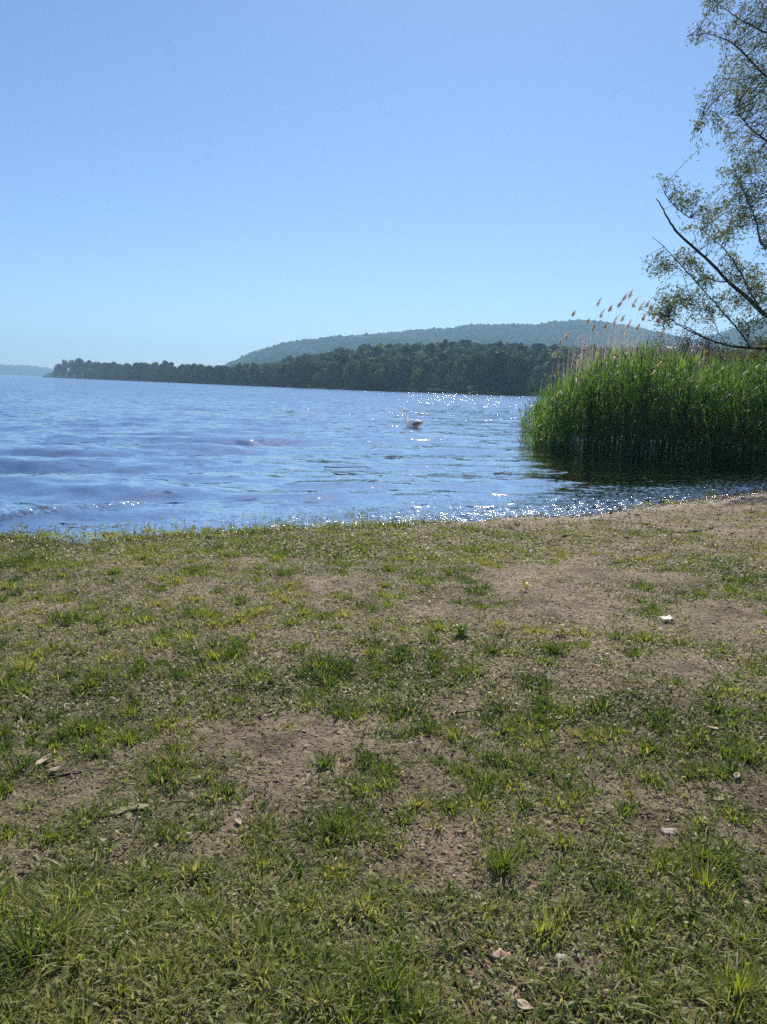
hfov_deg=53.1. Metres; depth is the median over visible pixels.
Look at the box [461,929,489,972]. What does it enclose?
twig
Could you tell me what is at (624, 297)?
dry reed
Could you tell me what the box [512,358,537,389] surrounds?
broadleaf tree
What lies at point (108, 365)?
broadleaf tree
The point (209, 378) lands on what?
broadleaf tree
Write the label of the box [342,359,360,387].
broadleaf tree
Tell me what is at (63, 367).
dark tree
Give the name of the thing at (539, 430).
green reed
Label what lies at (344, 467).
floating stick
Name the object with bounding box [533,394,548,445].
green reed
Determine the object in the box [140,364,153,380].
broadleaf tree
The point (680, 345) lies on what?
grey shrub
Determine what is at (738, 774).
dead leaf
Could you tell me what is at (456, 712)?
twig
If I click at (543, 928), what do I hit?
grass tuft
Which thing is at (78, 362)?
dark tree
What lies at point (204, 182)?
sky
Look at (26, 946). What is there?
grass tuft
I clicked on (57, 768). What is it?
dead leaf
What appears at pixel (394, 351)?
broadleaf tree
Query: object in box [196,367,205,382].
broadleaf tree
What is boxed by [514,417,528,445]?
green reed
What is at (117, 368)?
broadleaf tree
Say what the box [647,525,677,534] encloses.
grass tuft
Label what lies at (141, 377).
broadleaf tree
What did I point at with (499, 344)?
broadleaf tree
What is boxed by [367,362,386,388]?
broadleaf tree
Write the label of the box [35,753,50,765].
dead leaf
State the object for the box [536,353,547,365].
broadleaf tree
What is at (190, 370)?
broadleaf tree
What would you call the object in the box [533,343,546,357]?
broadleaf tree
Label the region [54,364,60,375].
dark tree
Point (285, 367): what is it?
broadleaf tree
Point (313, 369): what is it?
broadleaf tree
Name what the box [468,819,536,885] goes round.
grass tuft
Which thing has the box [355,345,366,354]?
broadleaf tree
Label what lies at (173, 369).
broadleaf tree
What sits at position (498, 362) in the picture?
broadleaf tree
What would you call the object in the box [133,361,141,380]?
broadleaf tree
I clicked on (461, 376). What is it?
broadleaf tree
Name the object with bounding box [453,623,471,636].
weed
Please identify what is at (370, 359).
broadleaf tree
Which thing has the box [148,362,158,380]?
broadleaf tree
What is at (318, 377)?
broadleaf tree
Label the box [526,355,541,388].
broadleaf tree
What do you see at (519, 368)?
broadleaf tree
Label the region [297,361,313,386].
broadleaf tree
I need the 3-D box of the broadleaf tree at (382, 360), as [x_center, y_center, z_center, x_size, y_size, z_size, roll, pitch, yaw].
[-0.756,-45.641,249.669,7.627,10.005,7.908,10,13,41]
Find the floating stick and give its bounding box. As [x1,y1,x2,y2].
[324,466,371,468]
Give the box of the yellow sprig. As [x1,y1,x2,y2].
[523,581,530,590]
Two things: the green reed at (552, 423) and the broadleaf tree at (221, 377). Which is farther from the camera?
the broadleaf tree at (221, 377)
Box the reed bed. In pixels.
[518,336,766,464]
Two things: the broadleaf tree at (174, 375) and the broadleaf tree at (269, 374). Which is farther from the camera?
the broadleaf tree at (174, 375)
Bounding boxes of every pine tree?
[372,347,381,357]
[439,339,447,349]
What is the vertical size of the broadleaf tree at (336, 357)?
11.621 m
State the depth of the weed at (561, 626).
5.49 m
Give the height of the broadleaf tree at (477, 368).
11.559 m
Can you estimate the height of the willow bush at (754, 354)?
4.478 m
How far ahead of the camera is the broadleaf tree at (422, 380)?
225.72 m
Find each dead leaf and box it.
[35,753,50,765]
[46,765,62,771]
[235,813,242,824]
[514,998,531,1009]
[734,771,740,777]
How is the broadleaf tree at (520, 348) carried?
on the bank
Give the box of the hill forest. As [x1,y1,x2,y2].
[0,319,766,375]
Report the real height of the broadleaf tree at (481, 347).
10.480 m
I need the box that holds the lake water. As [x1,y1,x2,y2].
[0,375,766,543]
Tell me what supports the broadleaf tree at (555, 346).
on the bank
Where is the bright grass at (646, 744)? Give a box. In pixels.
[0,500,766,1023]
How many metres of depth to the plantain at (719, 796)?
3.19 m
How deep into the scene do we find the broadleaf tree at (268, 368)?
304.26 m
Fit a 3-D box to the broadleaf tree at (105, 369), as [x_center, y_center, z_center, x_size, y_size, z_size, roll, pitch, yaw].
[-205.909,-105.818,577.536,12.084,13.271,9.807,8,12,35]
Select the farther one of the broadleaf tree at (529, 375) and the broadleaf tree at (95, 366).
the broadleaf tree at (95, 366)
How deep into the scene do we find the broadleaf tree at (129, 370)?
507.14 m
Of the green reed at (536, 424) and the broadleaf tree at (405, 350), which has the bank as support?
the broadleaf tree at (405, 350)
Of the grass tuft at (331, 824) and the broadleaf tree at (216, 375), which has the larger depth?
the broadleaf tree at (216, 375)
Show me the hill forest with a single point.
(547, 333)
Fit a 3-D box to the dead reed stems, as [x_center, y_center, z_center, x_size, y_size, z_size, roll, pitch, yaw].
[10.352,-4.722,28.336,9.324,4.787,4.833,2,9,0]
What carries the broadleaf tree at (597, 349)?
on the bank
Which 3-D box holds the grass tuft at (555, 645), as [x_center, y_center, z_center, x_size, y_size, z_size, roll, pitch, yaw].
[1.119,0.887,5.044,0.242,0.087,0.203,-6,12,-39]
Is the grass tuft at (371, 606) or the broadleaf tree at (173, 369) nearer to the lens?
the grass tuft at (371, 606)
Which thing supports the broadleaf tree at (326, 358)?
on the bank
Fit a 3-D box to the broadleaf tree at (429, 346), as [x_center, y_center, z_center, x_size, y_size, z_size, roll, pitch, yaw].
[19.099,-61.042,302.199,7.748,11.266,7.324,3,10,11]
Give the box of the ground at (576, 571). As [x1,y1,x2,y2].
[0,487,766,1023]
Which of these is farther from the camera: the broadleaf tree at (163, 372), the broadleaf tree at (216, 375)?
the broadleaf tree at (163, 372)
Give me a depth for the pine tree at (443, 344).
308.36 m
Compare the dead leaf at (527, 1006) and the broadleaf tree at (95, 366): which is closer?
the dead leaf at (527, 1006)
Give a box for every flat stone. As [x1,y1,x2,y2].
[490,948,510,961]
[661,827,676,835]
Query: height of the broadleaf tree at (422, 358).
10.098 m
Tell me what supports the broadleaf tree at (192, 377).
on the bank
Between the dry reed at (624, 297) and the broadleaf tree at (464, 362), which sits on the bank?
the broadleaf tree at (464, 362)
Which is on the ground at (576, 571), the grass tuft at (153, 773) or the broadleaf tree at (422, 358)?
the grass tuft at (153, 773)
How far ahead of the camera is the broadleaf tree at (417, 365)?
238.67 m
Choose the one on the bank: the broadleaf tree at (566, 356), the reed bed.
the broadleaf tree at (566, 356)
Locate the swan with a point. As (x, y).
(413, 423)
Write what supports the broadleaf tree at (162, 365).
on the bank
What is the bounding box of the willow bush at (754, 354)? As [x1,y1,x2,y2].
[709,334,766,376]
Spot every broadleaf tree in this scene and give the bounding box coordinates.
[91,361,99,378]
[97,362,105,378]
[102,363,110,378]
[106,362,117,379]
[106,363,112,378]
[112,363,120,379]
[113,364,122,378]
[117,366,124,379]
[120,363,130,378]
[123,365,131,377]
[123,369,131,379]
[128,366,133,378]
[131,362,139,379]
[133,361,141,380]
[135,363,142,380]
[136,368,145,380]
[140,362,147,380]
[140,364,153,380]
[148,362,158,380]
[152,365,158,380]
[155,365,163,381]
[156,360,169,381]
[161,367,167,381]
[163,365,171,381]
[169,366,176,381]
[171,369,178,381]
[176,364,185,380]
[181,364,192,382]
[182,363,196,382]
[191,367,199,382]
[193,364,204,382]
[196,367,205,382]
[202,365,212,382]
[207,371,213,382]
[210,365,219,383]
[212,365,223,383]
[217,365,226,383]
[223,366,230,383]
[225,365,235,383]
[230,370,238,383]
[233,363,243,383]
[239,368,250,384]
[246,361,257,384]
[253,368,265,384]
[260,364,274,384]
[265,370,275,385]
[270,366,282,385]
[278,364,289,385]
[283,366,298,385]
[291,358,305,385]
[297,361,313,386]
[305,353,314,360]
[306,362,318,386]
[311,367,326,387]
[321,355,332,362]
[322,360,339,387]
[328,352,339,362]
[334,366,344,387]
[335,346,348,354]
[338,353,349,373]
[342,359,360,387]
[347,353,361,362]
[350,366,368,388]
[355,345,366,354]
[355,360,375,387]
[361,357,374,384]
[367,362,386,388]
[373,356,387,383]
[376,358,400,388]
[385,348,397,357]
[392,362,414,389]
[396,356,413,366]
[399,344,411,354]
[409,360,439,390]
[410,343,421,351]
[412,362,420,385]
[413,355,432,379]
[424,342,436,351]
[427,347,439,357]
[435,351,449,366]
[450,355,469,387]
[450,357,467,391]
[464,348,473,355]
[464,353,491,392]
[475,343,489,350]
[485,350,513,392]
[487,346,497,357]
[495,340,502,349]
[498,345,511,352]
[503,353,533,392]
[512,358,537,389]
[516,344,525,353]
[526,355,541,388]
[528,365,551,394]
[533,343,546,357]
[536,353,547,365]
[537,348,552,360]
[542,353,564,388]
[549,343,558,351]
[550,359,576,389]
[552,353,570,370]
[562,347,573,357]
[571,353,582,360]
[574,348,587,355]
[580,351,606,377]
[591,347,604,354]
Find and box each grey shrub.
[618,328,689,369]
[631,314,721,372]
[667,325,746,373]
[685,328,764,371]
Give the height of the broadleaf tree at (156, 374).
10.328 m
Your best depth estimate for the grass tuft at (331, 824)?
2.91 m
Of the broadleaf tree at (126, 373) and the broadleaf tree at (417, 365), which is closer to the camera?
the broadleaf tree at (417, 365)
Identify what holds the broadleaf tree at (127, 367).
on the bank
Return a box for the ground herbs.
[0,490,766,1023]
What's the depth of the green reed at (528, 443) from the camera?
23.52 m
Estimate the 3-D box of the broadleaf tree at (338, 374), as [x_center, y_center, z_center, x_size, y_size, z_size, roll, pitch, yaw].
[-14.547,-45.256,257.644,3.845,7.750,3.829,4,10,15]
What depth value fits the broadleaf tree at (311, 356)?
342.38 m
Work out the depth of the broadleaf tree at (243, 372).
320.90 m
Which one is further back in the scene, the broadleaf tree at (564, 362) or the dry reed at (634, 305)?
the broadleaf tree at (564, 362)
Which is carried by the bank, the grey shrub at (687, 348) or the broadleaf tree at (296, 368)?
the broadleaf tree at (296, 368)
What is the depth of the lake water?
18.91 m
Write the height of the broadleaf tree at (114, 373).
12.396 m
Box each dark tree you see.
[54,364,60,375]
[58,360,68,376]
[67,360,77,377]
[72,358,84,376]
[80,360,91,371]
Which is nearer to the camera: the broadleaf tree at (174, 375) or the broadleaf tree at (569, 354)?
the broadleaf tree at (569, 354)
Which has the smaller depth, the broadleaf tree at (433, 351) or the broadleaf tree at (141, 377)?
the broadleaf tree at (433, 351)
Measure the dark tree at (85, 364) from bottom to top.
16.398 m
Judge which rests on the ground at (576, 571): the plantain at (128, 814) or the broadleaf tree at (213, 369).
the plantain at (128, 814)
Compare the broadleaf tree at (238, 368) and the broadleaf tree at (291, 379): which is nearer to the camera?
the broadleaf tree at (291, 379)
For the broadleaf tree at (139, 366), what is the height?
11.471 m
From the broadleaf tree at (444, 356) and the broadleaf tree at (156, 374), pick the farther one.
the broadleaf tree at (156, 374)
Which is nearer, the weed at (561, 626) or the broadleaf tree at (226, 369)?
the weed at (561, 626)
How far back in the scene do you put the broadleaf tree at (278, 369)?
293.96 m
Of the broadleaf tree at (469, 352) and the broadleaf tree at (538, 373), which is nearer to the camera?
the broadleaf tree at (538, 373)
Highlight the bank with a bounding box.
[42,372,766,395]
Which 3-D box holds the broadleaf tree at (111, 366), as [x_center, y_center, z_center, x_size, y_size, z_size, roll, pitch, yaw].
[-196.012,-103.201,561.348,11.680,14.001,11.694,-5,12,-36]
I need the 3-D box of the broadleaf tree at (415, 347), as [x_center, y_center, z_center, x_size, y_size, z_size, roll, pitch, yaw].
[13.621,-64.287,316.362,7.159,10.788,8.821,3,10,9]
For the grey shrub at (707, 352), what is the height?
6.406 m
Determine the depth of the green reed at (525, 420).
25.12 m
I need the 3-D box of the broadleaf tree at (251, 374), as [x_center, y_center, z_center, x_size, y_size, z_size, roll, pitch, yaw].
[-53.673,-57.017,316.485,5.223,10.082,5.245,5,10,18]
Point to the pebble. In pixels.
(561, 957)
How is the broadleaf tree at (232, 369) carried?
on the bank
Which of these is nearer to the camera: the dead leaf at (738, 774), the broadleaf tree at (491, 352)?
the dead leaf at (738, 774)
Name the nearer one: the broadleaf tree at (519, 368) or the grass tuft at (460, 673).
the grass tuft at (460, 673)
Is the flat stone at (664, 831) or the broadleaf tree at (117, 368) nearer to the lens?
the flat stone at (664, 831)
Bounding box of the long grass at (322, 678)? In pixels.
[0,540,766,1023]
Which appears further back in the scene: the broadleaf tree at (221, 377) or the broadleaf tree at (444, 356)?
the broadleaf tree at (221, 377)
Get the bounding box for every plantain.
[108,799,149,819]
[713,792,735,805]
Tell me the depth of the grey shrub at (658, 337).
63.73 m
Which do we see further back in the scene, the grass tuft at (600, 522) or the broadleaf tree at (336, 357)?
the broadleaf tree at (336, 357)
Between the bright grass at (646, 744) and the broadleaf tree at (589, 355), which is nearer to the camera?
the bright grass at (646, 744)
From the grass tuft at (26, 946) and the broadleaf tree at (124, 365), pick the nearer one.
the grass tuft at (26, 946)
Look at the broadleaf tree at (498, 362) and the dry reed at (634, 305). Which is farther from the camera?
the broadleaf tree at (498, 362)
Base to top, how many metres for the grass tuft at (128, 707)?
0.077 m
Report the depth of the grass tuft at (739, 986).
2.14 m
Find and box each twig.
[48,767,103,778]
[450,705,490,714]
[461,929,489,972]
[662,809,714,816]
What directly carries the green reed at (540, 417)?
in the lake water
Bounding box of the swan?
[403,409,422,427]
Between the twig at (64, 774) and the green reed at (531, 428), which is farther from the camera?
the green reed at (531, 428)
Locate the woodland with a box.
[134,339,766,381]
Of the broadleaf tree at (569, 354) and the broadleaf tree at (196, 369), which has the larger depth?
the broadleaf tree at (196, 369)
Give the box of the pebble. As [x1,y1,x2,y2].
[554,953,566,962]
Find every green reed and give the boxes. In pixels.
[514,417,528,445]
[517,405,529,446]
[522,407,541,449]
[523,396,535,447]
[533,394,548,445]
[534,391,550,448]
[534,403,544,448]
[541,393,561,450]
[542,398,552,448]
[548,377,566,451]
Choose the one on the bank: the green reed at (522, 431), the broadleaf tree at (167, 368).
the broadleaf tree at (167, 368)
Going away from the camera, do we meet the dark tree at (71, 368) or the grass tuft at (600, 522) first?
the grass tuft at (600, 522)
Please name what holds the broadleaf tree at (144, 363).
on the bank
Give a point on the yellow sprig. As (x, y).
(525, 584)
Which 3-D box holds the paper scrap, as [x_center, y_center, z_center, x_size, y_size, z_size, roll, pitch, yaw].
[2.153,0.804,5.833,0.085,0.021,0.081,-3,11,-11]
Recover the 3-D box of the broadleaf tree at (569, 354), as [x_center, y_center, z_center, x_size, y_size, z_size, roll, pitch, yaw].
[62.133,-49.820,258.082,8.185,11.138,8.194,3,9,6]
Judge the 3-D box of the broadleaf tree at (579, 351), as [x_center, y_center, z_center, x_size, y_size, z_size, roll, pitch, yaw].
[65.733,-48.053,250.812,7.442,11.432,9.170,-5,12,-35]
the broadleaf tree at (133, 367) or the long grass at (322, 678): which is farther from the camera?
the broadleaf tree at (133, 367)
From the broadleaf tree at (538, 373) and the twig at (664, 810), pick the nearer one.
the twig at (664, 810)
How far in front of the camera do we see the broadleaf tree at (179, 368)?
404.58 m
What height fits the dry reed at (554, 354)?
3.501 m
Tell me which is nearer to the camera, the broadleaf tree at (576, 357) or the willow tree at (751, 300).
the willow tree at (751, 300)
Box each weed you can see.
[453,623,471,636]
[553,624,569,634]
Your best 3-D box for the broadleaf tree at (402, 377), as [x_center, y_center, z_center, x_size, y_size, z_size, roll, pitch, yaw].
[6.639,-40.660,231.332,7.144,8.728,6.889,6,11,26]
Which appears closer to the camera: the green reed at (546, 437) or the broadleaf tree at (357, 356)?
the green reed at (546, 437)
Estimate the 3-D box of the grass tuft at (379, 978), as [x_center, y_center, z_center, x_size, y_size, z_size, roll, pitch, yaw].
[0.017,1.240,2.072,0.332,0.122,0.304,-4,11,-30]
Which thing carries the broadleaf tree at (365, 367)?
on the bank
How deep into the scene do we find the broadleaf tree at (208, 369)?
365.05 m
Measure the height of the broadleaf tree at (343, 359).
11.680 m
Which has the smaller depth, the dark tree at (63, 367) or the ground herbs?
the ground herbs
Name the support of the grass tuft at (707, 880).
on the ground at (576, 571)
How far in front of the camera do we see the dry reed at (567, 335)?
26.08 m
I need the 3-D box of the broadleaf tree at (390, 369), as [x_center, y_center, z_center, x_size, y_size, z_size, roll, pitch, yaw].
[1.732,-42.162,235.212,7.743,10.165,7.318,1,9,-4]
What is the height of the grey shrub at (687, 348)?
6.834 m
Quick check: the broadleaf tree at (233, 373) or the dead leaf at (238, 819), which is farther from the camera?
the broadleaf tree at (233, 373)
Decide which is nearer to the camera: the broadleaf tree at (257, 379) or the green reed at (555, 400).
the green reed at (555, 400)
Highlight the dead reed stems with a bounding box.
[547,322,748,447]
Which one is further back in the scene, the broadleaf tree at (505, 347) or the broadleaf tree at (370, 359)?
the broadleaf tree at (505, 347)
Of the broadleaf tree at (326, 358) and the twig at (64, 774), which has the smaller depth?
the twig at (64, 774)
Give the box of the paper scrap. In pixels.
[659,615,673,619]
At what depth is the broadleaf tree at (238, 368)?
325.50 m
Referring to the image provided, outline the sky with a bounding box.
[0,0,766,371]
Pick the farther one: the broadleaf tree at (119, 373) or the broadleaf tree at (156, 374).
the broadleaf tree at (119, 373)
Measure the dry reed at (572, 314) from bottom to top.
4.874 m
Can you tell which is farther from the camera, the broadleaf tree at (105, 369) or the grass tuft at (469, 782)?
the broadleaf tree at (105, 369)
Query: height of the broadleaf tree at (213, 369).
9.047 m
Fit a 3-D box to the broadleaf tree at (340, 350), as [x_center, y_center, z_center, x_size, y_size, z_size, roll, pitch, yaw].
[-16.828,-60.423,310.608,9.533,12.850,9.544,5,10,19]
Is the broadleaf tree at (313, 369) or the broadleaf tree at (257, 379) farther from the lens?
the broadleaf tree at (257, 379)
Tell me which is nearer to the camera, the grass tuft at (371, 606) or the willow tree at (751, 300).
the grass tuft at (371, 606)
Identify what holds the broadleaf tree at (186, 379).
on the bank
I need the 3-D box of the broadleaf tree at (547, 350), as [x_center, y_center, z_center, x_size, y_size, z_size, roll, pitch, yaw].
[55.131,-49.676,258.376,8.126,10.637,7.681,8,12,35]
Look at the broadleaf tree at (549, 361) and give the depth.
211.93 m
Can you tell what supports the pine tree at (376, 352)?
on the bank
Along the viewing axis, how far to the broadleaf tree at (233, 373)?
330.35 m
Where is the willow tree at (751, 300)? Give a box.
[641,0,766,352]
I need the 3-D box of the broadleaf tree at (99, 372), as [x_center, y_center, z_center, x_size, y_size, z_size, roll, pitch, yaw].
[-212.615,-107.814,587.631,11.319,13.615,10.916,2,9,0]
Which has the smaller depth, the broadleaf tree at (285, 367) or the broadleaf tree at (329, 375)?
the broadleaf tree at (329, 375)
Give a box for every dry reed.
[542,349,557,440]
[559,331,570,382]
[563,310,576,382]
[613,297,637,439]
[614,293,627,342]
[620,289,633,347]
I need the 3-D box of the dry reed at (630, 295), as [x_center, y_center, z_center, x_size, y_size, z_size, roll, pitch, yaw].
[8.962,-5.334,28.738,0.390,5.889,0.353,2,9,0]
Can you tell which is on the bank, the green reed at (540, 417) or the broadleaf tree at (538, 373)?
the broadleaf tree at (538, 373)
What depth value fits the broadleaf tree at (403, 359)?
243.53 m
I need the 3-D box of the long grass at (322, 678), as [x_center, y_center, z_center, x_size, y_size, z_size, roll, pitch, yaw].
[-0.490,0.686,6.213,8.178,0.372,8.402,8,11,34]
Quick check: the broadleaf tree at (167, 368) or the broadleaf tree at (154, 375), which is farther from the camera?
the broadleaf tree at (154, 375)
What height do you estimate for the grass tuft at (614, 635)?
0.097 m
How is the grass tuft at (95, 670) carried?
on the ground at (576, 571)
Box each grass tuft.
[0,895,96,979]
[80,663,108,679]
[103,698,161,719]
[132,762,168,790]
[303,792,367,836]
[313,922,463,1021]
[354,597,386,614]
[438,659,474,681]
[455,768,520,799]
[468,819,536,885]
[506,887,591,957]
[534,639,563,655]
[588,518,613,524]
[589,618,648,640]
[642,846,762,917]
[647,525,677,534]
[691,933,766,1021]
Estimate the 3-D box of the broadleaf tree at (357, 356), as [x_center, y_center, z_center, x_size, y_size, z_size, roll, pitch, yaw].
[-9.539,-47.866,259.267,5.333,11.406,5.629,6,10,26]
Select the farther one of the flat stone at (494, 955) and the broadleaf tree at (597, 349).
the broadleaf tree at (597, 349)
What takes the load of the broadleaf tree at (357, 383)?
on the bank

